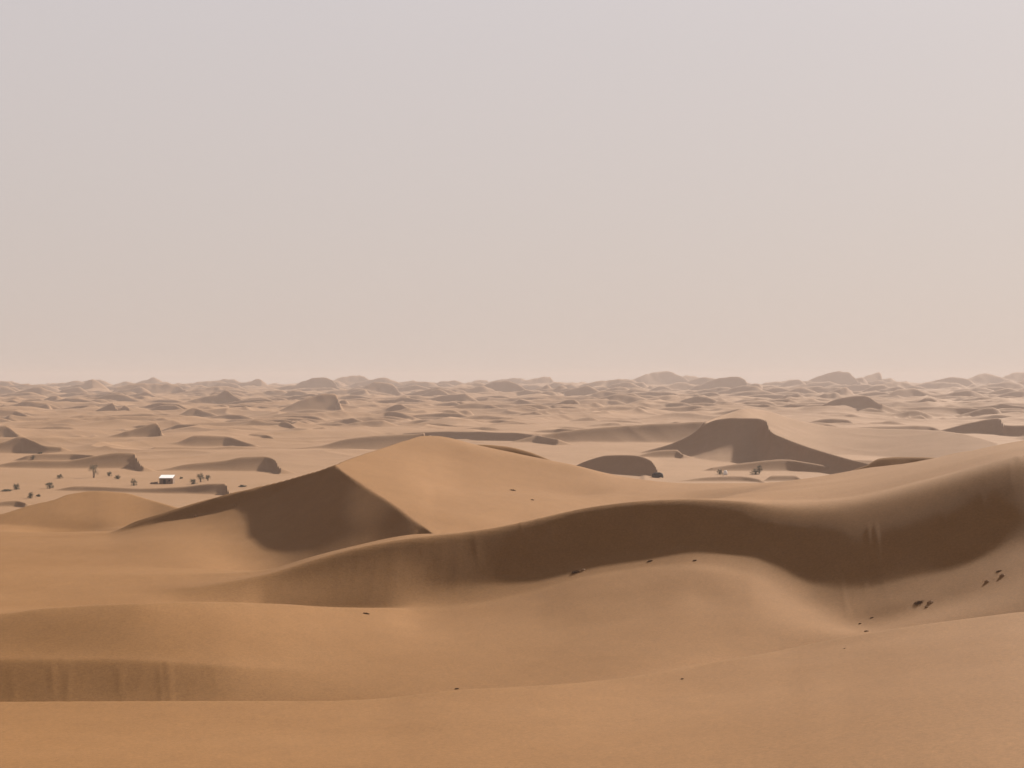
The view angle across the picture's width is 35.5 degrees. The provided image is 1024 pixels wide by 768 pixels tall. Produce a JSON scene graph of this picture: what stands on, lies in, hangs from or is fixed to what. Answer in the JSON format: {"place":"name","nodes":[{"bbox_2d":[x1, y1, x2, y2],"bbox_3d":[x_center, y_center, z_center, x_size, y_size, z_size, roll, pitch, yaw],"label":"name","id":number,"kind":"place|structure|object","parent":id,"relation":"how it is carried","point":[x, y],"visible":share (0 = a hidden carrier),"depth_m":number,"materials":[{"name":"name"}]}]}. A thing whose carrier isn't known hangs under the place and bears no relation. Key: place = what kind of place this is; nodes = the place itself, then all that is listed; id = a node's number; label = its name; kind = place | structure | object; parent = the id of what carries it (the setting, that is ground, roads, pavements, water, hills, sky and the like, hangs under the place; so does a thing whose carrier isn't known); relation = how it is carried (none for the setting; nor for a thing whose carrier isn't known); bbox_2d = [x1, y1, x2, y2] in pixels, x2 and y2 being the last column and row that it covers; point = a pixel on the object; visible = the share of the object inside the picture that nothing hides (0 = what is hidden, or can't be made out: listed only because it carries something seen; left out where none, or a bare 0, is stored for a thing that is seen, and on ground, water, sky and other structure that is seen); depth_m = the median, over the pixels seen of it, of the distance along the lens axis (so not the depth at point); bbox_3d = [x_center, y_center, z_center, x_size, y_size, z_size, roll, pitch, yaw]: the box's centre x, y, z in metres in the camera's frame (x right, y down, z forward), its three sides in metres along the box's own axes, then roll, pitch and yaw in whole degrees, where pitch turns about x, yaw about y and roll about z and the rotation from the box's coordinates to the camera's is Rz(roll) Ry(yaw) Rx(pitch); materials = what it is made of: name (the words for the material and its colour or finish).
{"place":"outdoors","nodes":[
{"label":"outdoors","id":0,"kind":"place"},
{"bbox_2d":[0,442,1023,701],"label":"sand","id":1,"kind":"structure","parent":0,"point":[768,570],"depth_m":141.44,"materials":[{"name":"beige sand"}]},
{"bbox_2d":[0,612,1023,767],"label":"foreground sand","id":2,"kind":"structure","parent":0,"point":[947,694],"depth_m":79.41,"materials":[{"name":"beige sand"}]},
{"bbox_2d":[0,371,1023,513],"bbox_3d":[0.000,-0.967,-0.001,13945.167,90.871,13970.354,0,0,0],"label":"desert sand","id":3,"kind":"structure","parent":0,"point":[228,436],"depth_m":1390.01,"materials":[{"name":"beige sand"}]},
{"bbox_2d":[13,483,19,489],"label":"desert bush","id":4,"kind":"object","parent":3,"relation":"on","point":[17,487],"visible":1,"depth_m":651.38,"materials":[{"name":"green plant"}]},
{"bbox_2d":[46,482,53,488],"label":"desert bush","id":5,"kind":"object","parent":3,"relation":"on","point":[49,484],"visible":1,"depth_m":657.86,"materials":[{"name":"green plant"}]},
{"bbox_2d":[88,465,99,477],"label":"desert tree","id":6,"kind":"object","parent":3,"relation":"on","point":[93,467],"visible":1,"depth_m":732.75,"materials":[{"name":"green plant"}]},
{"bbox_2d":[159,475,174,483],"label":"shed","id":7,"kind":"structure","parent":3,"relation":"on","point":[167,479],"depth_m":695.42,"materials":[{"name":"fabric"}]},
{"bbox_2d":[197,473,204,481],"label":"desert tree","id":8,"kind":"object","parent":3,"relation":"on","point":[199,476],"visible":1,"depth_m":708.64,"materials":[{"name":"green plant"}]},
{"bbox_2d":[652,472,662,477],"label":"tent","id":9,"kind":"object","parent":3,"relation":"on","point":[657,475],"visible":1,"depth_m":729.75,"materials":[{"name":"fabric"}]},
{"bbox_2d":[0,436,1023,570],"bbox_3d":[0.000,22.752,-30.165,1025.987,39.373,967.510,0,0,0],"label":"peaked dune sand","id":10,"kind":"structure","parent":0,"point":[430,485],"depth_m":249.71,"materials":[{"name":"beige sand"}]},
{"bbox_2d":[0,0,1023,384],"label":"sky","id":11,"kind":"structure","parent":0,"point":[192,191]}
]}

